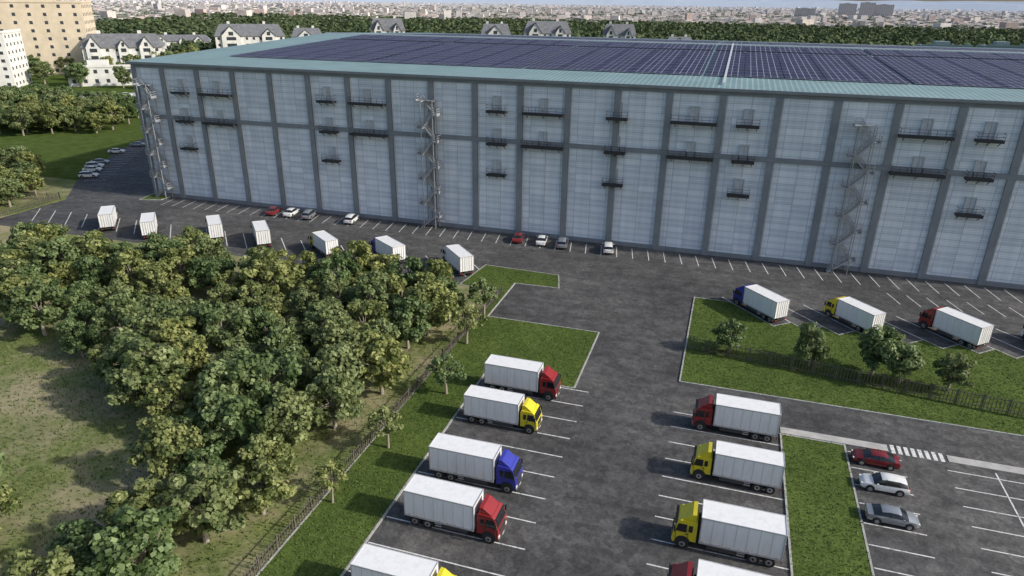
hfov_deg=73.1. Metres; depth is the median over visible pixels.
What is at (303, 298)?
broadleaf tree
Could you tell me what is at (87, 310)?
broadleaf tree
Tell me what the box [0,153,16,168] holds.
broadleaf tree
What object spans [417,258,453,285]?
broadleaf tree
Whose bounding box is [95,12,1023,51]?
distant woodland
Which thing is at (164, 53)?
broadleaf tree
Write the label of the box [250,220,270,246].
box truck
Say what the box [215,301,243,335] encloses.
broadleaf tree
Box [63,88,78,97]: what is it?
broadleaf tree
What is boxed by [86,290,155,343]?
broadleaf tree
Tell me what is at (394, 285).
broadleaf tree
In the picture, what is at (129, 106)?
broadleaf tree
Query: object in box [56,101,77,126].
broadleaf tree
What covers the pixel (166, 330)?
broadleaf tree
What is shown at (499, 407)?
box truck
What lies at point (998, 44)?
teal warehouse shed
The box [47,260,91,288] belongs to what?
broadleaf tree
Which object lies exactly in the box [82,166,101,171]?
parked car
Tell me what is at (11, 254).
broadleaf tree
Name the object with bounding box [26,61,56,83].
broadleaf tree
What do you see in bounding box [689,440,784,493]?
box truck
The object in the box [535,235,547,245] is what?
parked car
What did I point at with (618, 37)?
windows
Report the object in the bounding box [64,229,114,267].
broadleaf tree
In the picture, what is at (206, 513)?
broadleaf tree
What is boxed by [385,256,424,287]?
broadleaf tree
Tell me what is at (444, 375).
young tree
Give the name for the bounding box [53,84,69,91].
broadleaf tree
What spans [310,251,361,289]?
broadleaf tree
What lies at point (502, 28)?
roof
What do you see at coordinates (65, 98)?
broadleaf tree
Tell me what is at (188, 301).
broadleaf tree
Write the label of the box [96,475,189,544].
broadleaf tree
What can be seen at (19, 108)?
broadleaf tree
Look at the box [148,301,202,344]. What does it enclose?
broadleaf tree
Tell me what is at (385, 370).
broadleaf tree
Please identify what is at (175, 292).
broadleaf tree
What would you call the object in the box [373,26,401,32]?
windows
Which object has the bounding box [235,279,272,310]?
broadleaf tree
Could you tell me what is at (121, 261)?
broadleaf tree
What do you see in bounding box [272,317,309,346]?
broadleaf tree
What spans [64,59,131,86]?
walls
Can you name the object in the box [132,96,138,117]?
broadleaf tree
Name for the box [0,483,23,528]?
broadleaf tree
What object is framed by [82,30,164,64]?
walls
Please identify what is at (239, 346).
broadleaf tree
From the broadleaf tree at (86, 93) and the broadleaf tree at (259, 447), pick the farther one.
the broadleaf tree at (86, 93)
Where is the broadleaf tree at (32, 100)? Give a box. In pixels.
[14,95,39,107]
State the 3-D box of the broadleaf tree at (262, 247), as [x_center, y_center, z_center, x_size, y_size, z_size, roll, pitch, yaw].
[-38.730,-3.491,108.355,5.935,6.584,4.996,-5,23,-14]
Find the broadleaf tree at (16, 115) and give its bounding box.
[0,107,36,135]
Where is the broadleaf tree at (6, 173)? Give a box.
[0,165,16,187]
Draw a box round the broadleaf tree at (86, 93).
[77,89,94,98]
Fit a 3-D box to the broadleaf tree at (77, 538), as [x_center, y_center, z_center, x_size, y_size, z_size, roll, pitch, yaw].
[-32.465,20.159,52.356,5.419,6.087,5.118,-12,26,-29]
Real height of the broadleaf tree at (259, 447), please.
5.426 m
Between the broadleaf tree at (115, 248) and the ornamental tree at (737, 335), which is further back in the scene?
the broadleaf tree at (115, 248)
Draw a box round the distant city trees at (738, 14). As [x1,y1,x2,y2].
[91,1,1023,31]
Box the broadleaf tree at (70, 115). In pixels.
[57,105,86,131]
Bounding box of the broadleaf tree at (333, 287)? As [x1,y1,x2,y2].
[317,273,357,309]
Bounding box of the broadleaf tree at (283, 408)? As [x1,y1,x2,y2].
[251,382,314,447]
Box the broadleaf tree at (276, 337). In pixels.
[256,325,309,359]
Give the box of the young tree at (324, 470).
[312,460,347,502]
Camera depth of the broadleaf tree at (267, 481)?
58.75 m
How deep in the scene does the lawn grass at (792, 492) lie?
81.25 m
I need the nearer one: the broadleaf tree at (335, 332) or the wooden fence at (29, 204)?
the broadleaf tree at (335, 332)
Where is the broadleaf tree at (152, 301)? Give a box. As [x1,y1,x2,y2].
[134,293,169,316]
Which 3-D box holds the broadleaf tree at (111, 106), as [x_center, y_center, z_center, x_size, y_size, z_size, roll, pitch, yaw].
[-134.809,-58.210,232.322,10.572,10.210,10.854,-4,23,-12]
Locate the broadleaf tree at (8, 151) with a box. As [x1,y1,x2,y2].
[0,145,35,164]
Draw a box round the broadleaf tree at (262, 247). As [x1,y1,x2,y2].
[256,245,280,258]
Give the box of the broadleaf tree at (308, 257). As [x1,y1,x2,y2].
[283,250,318,279]
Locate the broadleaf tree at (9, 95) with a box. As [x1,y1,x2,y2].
[0,90,18,103]
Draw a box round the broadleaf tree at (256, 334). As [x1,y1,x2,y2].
[246,305,277,344]
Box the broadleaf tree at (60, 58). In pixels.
[56,56,74,66]
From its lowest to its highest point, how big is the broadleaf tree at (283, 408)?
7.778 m
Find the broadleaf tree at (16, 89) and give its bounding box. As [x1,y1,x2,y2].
[2,85,22,96]
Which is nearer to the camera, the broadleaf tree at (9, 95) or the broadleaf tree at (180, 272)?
the broadleaf tree at (180, 272)
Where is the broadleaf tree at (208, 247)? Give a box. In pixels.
[191,235,234,266]
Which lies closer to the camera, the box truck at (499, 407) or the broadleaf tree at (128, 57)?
the box truck at (499, 407)
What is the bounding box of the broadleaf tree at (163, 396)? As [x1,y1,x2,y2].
[135,372,199,428]
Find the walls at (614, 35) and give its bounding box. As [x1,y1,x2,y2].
[603,22,635,37]
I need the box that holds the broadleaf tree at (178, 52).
[168,50,186,53]
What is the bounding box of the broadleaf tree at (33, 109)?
[31,105,44,129]
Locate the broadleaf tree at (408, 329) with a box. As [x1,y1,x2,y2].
[388,295,431,348]
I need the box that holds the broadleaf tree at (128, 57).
[120,54,140,61]
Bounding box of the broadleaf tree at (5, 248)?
[0,243,14,255]
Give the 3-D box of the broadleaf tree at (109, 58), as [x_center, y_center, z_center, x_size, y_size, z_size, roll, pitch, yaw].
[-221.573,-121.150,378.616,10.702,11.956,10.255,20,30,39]
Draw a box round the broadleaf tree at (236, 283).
[211,269,245,300]
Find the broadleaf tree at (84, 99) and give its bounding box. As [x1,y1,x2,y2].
[76,96,92,105]
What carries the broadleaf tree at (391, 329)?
on the forest ground at (96, 497)
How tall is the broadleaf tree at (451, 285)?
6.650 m
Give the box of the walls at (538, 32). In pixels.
[524,19,570,36]
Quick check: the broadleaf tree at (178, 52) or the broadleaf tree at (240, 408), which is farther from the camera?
the broadleaf tree at (178, 52)
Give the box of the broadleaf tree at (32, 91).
[19,88,43,99]
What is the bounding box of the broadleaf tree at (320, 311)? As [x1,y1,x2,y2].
[297,299,351,346]
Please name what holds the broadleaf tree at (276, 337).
on the forest ground at (96, 497)
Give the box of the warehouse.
[125,32,1023,289]
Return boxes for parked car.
[78,171,98,177]
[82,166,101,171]
[84,161,104,166]
[90,158,109,163]
[107,148,125,153]
[129,141,144,146]
[265,206,281,215]
[282,208,299,216]
[301,209,316,219]
[343,213,359,223]
[512,232,524,242]
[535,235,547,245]
[556,237,568,248]
[602,242,613,253]
[851,447,900,470]
[858,472,910,496]
[864,503,920,530]
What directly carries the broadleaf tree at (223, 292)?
on the forest ground at (96, 497)
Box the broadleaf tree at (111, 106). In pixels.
[92,99,129,129]
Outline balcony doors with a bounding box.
[177,79,998,213]
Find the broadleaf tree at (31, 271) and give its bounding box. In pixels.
[8,264,60,297]
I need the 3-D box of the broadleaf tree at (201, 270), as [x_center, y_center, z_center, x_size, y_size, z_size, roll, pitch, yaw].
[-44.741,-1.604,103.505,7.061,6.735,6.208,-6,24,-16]
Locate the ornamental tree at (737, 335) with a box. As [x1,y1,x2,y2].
[711,318,747,351]
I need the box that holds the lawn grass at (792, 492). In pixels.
[257,265,1023,575]
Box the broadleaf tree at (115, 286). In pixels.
[94,278,140,313]
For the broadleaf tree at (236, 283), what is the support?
on the forest ground at (96, 497)
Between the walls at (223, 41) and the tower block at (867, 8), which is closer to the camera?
the walls at (223, 41)
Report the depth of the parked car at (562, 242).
125.96 m
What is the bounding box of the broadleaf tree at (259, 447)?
[234,433,297,476]
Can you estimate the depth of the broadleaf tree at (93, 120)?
225.05 m
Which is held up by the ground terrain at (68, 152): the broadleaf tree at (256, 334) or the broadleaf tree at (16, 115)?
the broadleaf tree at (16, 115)
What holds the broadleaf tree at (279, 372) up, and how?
on the forest ground at (96, 497)
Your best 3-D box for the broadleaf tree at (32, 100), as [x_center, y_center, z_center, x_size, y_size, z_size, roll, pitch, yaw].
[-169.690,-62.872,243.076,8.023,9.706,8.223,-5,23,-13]
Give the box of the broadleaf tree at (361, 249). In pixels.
[329,239,376,280]
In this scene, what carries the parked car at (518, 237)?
on the asphalt yard at (600, 507)
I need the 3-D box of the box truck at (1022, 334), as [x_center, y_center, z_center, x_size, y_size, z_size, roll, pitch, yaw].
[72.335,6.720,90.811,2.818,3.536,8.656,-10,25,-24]
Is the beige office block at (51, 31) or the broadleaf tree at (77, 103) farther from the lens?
the beige office block at (51, 31)
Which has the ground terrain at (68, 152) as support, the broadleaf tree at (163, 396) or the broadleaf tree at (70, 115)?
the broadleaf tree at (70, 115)
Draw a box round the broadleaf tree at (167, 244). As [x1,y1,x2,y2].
[145,239,187,273]
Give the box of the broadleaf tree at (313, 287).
[291,277,321,299]
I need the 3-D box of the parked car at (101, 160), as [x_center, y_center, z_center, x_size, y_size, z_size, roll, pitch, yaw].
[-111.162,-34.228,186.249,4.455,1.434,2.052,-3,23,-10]
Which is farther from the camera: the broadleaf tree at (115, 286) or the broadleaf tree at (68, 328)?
the broadleaf tree at (115, 286)
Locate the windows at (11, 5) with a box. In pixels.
[0,4,95,71]
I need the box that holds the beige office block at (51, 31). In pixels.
[0,0,95,74]
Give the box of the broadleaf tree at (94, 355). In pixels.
[85,344,121,383]
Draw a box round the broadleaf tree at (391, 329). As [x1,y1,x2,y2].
[358,317,401,366]
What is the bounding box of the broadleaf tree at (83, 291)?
[51,280,101,312]
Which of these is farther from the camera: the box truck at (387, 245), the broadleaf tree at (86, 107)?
the broadleaf tree at (86, 107)
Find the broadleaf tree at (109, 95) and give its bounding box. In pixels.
[101,90,116,115]
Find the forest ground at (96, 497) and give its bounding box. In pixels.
[0,176,497,575]
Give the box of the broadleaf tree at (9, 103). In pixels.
[3,100,13,107]
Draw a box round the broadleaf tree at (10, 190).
[0,177,27,206]
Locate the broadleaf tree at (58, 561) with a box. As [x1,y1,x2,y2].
[2,544,90,575]
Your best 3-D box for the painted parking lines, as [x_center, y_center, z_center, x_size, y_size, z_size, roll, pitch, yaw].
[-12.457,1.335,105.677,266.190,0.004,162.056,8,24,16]
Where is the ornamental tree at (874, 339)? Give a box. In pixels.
[857,324,905,375]
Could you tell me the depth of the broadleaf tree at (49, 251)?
104.16 m
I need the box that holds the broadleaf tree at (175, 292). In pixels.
[160,281,191,302]
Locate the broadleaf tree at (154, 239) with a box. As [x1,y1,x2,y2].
[138,231,173,259]
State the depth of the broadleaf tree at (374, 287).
92.01 m
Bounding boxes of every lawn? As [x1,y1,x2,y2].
[142,194,168,198]
[258,265,597,575]
[681,298,1023,434]
[782,435,871,575]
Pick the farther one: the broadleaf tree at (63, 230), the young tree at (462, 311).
the broadleaf tree at (63, 230)
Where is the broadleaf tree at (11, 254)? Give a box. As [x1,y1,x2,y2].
[0,249,46,273]
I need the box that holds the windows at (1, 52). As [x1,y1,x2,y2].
[0,33,30,85]
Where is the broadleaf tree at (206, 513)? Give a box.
[156,461,246,543]
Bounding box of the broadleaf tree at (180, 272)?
[157,244,198,286]
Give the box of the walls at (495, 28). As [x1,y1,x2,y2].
[486,21,502,34]
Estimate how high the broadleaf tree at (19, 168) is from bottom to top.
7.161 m
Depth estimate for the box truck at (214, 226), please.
127.25 m
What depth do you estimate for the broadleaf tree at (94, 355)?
78.44 m
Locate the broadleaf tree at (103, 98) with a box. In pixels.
[93,96,106,101]
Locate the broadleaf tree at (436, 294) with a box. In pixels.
[399,271,458,335]
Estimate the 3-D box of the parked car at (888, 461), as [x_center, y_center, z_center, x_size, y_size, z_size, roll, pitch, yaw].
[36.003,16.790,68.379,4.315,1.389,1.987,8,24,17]
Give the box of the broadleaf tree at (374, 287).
[346,269,399,321]
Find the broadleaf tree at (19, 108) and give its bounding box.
[6,106,37,132]
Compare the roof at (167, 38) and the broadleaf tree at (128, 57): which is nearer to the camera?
the broadleaf tree at (128, 57)
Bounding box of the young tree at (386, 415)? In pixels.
[365,406,403,447]
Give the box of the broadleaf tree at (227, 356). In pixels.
[199,350,239,391]
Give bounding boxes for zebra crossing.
[890,445,944,461]
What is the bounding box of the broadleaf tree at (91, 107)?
[85,98,108,127]
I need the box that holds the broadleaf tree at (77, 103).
[70,99,89,123]
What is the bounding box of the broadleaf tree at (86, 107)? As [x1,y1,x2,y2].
[82,100,102,114]
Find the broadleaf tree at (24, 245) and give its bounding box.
[1,237,46,263]
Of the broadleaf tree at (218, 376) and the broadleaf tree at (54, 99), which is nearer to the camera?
the broadleaf tree at (218, 376)
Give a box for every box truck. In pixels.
[97,205,118,230]
[139,212,157,238]
[205,214,223,239]
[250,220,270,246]
[308,230,337,257]
[350,543,455,575]
[369,235,405,263]
[403,474,506,543]
[429,432,522,493]
[441,244,473,275]
[464,384,542,433]
[484,354,560,400]
[667,559,771,575]
[670,499,787,567]
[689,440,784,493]
[691,393,780,442]
[732,284,789,322]
[823,296,885,331]
[917,306,993,348]
[1020,325,1023,339]
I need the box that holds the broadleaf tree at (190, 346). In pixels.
[165,334,212,382]
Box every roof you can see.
[80,33,164,47]
[157,35,210,41]
[214,24,284,35]
[291,28,321,36]
[370,18,405,30]
[481,24,510,34]
[523,21,571,32]
[603,24,636,35]
[668,37,691,39]
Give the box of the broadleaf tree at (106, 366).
[97,333,155,380]
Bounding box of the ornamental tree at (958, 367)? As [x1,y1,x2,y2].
[932,352,977,391]
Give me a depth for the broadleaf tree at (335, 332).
81.72 m
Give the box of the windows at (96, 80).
[70,69,132,82]
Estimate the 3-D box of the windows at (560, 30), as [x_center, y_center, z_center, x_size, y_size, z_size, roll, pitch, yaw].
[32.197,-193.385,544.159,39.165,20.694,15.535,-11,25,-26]
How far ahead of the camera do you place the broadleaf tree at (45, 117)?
222.30 m
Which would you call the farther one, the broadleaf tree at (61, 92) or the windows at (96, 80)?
the windows at (96, 80)
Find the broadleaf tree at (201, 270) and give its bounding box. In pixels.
[187,256,236,289]
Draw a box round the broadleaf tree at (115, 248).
[106,241,148,272]
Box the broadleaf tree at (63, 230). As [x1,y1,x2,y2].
[30,220,70,241]
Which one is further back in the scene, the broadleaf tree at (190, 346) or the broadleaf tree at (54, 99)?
the broadleaf tree at (54, 99)
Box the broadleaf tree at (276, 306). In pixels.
[250,294,291,321]
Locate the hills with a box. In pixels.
[238,0,1023,10]
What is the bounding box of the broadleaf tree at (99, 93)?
[93,90,108,97]
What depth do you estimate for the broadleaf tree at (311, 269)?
103.88 m
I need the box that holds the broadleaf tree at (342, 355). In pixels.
[301,342,365,387]
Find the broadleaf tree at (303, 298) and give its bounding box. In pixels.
[289,287,318,321]
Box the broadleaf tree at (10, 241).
[2,238,19,248]
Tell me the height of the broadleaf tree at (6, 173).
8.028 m
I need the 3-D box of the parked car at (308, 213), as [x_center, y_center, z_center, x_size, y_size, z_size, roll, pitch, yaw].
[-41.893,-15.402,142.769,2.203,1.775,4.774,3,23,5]
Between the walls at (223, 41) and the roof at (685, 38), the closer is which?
the walls at (223, 41)
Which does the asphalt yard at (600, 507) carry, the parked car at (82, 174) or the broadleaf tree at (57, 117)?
the parked car at (82, 174)
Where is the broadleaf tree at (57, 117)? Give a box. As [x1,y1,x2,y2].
[51,106,67,129]
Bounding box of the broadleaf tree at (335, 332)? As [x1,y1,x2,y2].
[308,315,362,364]
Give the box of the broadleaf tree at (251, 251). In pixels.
[237,247,273,285]
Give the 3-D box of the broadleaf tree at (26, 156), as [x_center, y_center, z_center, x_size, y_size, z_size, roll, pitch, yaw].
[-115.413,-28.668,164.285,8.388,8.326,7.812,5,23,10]
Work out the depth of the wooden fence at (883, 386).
81.72 m
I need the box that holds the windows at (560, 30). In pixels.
[527,29,568,36]
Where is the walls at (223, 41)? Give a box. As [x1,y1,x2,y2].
[215,21,284,47]
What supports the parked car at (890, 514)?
on the asphalt yard at (600, 507)
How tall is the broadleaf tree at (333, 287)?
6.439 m
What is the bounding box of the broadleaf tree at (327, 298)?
[315,296,351,325]
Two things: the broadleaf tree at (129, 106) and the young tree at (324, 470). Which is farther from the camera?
the broadleaf tree at (129, 106)
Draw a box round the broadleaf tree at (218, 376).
[193,359,262,432]
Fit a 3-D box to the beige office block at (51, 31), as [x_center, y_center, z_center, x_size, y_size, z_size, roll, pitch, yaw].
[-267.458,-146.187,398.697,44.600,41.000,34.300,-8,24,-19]
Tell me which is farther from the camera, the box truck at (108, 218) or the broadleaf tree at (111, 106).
the broadleaf tree at (111, 106)
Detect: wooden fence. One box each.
[0,192,58,199]
[0,192,59,215]
[243,349,442,575]
[443,284,501,356]
[688,335,1023,417]
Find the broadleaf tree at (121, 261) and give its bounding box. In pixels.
[107,247,155,296]
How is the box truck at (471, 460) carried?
on the asphalt yard at (600, 507)
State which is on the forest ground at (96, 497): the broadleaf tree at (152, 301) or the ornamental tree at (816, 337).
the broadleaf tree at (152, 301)
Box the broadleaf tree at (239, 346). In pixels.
[216,334,257,359]
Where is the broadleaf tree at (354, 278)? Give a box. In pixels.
[347,269,384,286]
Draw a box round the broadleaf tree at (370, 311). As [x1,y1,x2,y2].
[336,298,393,339]
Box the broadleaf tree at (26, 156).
[10,150,45,172]
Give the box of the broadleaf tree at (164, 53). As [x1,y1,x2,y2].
[155,50,173,56]
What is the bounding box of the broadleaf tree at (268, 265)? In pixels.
[238,248,304,296]
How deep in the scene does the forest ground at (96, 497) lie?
70.22 m
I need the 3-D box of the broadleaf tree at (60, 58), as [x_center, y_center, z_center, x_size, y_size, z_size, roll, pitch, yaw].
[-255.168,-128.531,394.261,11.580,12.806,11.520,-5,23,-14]
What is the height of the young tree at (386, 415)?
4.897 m
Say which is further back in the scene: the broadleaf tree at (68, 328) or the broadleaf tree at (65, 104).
the broadleaf tree at (65, 104)
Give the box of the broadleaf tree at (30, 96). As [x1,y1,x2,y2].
[21,94,40,103]
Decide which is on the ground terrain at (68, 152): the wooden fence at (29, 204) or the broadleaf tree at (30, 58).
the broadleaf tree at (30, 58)
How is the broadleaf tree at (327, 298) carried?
on the forest ground at (96, 497)
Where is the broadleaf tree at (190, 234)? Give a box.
[172,225,216,259]
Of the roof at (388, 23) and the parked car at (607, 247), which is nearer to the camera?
the parked car at (607, 247)
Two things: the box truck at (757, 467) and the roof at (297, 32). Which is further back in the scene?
the roof at (297, 32)
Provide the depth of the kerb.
74.74 m
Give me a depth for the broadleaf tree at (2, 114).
223.20 m
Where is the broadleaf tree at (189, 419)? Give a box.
[168,408,205,449]
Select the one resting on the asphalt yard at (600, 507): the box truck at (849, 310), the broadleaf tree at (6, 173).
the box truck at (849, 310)
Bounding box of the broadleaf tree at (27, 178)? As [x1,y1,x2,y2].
[18,169,45,194]
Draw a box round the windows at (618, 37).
[605,31,632,37]
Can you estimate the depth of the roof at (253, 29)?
488.24 m
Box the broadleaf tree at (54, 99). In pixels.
[38,93,62,125]
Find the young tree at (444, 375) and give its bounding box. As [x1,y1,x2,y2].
[426,352,466,393]
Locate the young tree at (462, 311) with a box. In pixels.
[451,302,489,343]
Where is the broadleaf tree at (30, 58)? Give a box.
[26,54,39,68]
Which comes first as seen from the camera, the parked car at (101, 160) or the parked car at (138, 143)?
the parked car at (101, 160)
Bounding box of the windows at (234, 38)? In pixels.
[217,32,281,46]
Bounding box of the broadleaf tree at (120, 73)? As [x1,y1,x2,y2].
[112,66,130,87]
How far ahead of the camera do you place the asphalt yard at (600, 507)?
75.07 m
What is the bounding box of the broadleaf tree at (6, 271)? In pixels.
[0,259,29,296]
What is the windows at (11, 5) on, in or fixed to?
in the beige office block at (51, 31)
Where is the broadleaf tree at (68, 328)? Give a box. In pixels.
[54,317,100,357]
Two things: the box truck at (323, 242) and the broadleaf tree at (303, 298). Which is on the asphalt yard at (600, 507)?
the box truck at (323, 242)
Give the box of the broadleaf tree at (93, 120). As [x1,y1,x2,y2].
[81,111,107,132]
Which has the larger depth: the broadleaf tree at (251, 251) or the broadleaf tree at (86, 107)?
the broadleaf tree at (86, 107)
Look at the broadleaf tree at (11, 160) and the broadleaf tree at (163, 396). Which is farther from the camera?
the broadleaf tree at (11, 160)
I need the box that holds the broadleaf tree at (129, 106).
[111,92,137,123]
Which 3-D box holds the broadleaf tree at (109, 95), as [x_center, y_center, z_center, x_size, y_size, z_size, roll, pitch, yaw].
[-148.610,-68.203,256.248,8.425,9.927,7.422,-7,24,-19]
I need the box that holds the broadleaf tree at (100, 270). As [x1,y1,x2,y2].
[74,254,111,289]
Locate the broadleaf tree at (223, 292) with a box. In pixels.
[204,281,239,306]
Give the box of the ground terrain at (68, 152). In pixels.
[0,5,820,179]
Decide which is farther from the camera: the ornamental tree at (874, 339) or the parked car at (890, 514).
the ornamental tree at (874, 339)
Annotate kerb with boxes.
[139,193,1023,575]
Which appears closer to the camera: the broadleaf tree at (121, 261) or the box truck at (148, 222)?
the broadleaf tree at (121, 261)
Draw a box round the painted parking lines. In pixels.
[32,152,1023,575]
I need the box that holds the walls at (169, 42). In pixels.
[160,32,209,51]
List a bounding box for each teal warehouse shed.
[916,41,972,47]
[976,41,1023,48]
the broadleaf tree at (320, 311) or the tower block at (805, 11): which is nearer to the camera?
the broadleaf tree at (320, 311)
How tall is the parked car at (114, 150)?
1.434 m
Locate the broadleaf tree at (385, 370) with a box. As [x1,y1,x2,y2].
[353,328,412,394]
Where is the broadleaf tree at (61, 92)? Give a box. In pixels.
[55,90,75,99]
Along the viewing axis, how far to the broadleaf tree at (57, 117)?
230.00 m
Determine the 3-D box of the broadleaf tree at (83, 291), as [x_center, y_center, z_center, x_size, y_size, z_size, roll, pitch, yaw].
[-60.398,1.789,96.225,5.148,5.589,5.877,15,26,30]
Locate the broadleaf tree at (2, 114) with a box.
[0,105,9,132]
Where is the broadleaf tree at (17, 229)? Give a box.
[8,222,33,241]
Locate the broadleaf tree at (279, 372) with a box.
[228,348,304,408]
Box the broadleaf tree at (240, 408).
[195,389,274,458]
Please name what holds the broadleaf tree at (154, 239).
on the forest ground at (96, 497)
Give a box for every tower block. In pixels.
[794,8,815,16]
[837,3,857,14]
[858,2,875,15]
[874,4,894,15]
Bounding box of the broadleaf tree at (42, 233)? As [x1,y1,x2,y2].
[16,223,59,268]
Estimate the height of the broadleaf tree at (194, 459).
5.615 m
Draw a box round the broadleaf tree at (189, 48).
[181,42,199,52]
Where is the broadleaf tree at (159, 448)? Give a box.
[125,414,205,483]
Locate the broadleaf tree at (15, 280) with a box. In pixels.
[0,274,50,326]
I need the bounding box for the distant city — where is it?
[67,0,1023,31]
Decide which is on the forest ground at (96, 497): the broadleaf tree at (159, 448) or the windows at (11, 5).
the broadleaf tree at (159, 448)
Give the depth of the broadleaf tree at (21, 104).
233.72 m
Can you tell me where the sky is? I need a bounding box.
[843,0,1023,1]
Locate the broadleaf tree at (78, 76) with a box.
[63,62,89,86]
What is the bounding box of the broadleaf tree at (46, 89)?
[37,85,60,101]
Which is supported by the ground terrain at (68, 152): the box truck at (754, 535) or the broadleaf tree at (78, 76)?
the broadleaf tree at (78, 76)
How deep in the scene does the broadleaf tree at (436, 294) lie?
89.37 m
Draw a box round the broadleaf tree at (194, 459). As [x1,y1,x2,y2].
[171,441,230,476]
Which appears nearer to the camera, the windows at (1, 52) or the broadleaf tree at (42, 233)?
the broadleaf tree at (42, 233)
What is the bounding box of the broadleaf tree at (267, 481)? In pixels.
[228,457,297,514]
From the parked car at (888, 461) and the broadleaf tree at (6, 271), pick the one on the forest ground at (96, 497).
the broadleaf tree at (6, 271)
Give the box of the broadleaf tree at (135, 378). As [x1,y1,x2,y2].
[104,337,189,409]
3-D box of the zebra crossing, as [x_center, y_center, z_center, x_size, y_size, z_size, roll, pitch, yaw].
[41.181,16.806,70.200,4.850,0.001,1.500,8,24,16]
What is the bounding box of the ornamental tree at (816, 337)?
[793,321,829,366]
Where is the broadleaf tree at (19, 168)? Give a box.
[11,161,36,189]
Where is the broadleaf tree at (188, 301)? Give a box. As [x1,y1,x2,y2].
[170,296,205,320]
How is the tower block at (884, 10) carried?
on the distant city
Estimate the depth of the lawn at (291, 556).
71.18 m
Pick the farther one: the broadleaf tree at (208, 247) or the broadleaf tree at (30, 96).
the broadleaf tree at (30, 96)
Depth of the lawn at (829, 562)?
61.56 m
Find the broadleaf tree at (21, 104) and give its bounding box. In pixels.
[14,102,30,108]
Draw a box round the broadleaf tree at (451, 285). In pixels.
[434,274,467,318]
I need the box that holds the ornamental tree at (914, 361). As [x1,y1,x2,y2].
[878,341,925,383]
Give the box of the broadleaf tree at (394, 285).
[385,273,420,300]
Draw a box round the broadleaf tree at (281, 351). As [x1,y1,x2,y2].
[265,342,308,394]
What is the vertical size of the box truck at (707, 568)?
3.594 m
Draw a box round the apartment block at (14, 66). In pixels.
[0,29,32,86]
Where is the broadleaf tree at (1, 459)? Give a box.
[0,451,6,475]
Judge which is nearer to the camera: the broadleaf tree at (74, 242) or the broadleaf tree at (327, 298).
the broadleaf tree at (327, 298)
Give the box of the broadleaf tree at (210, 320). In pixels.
[190,299,253,354]
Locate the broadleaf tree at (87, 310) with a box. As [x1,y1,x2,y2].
[67,301,104,332]
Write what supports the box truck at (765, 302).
on the asphalt yard at (600, 507)
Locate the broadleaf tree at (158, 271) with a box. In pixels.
[135,260,181,295]
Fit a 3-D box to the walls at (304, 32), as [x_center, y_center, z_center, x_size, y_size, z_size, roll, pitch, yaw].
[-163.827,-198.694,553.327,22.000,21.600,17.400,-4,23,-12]
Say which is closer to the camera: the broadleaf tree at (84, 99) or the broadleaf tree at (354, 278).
the broadleaf tree at (354, 278)
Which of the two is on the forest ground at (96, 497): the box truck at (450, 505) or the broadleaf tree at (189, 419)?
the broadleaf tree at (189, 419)
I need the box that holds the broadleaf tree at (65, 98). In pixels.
[61,94,81,106]
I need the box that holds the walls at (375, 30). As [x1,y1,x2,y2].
[371,16,404,32]
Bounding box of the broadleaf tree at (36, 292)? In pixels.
[2,279,78,335]
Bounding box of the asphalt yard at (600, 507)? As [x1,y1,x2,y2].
[0,139,1023,575]
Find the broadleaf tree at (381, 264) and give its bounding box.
[364,253,402,275]
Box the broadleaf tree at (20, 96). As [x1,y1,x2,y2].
[14,92,31,103]
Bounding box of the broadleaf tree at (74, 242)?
[67,237,81,246]
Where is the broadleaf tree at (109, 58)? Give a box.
[100,56,113,64]
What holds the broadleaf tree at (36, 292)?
on the forest ground at (96, 497)
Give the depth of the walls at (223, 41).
482.99 m
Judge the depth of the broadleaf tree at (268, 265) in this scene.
98.80 m
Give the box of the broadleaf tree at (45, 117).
[32,100,64,133]
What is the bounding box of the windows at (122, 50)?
[85,42,164,59]
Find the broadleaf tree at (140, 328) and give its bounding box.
[110,315,155,351]
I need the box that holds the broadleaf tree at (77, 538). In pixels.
[44,518,104,575]
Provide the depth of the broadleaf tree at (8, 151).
169.65 m
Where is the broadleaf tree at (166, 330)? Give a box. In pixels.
[146,316,205,358]
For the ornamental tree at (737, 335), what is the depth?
88.09 m
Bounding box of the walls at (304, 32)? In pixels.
[292,26,313,37]
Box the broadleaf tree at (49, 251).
[30,236,79,271]
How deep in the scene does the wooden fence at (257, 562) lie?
62.03 m
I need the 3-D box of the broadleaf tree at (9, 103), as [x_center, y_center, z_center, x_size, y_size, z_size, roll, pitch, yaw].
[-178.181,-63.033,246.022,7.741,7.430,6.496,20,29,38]
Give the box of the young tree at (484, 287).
[467,277,497,317]
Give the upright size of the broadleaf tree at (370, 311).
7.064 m
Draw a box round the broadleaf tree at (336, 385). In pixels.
[295,361,366,429]
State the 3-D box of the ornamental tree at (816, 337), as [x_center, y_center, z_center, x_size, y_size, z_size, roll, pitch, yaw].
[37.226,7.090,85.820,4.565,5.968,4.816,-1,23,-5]
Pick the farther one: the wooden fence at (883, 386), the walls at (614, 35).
the walls at (614, 35)
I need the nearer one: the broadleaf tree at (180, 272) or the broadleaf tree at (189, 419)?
the broadleaf tree at (189, 419)
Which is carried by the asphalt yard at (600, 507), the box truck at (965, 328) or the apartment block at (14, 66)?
the box truck at (965, 328)
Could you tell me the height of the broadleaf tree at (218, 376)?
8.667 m
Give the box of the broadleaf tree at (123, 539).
[75,503,181,575]
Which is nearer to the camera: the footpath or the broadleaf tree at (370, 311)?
the footpath
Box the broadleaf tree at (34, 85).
[24,83,44,93]
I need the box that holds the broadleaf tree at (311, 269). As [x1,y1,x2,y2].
[299,261,333,284]
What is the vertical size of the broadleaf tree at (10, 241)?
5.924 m
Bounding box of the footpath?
[780,427,1023,474]
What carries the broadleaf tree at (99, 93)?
on the ground terrain at (68, 152)

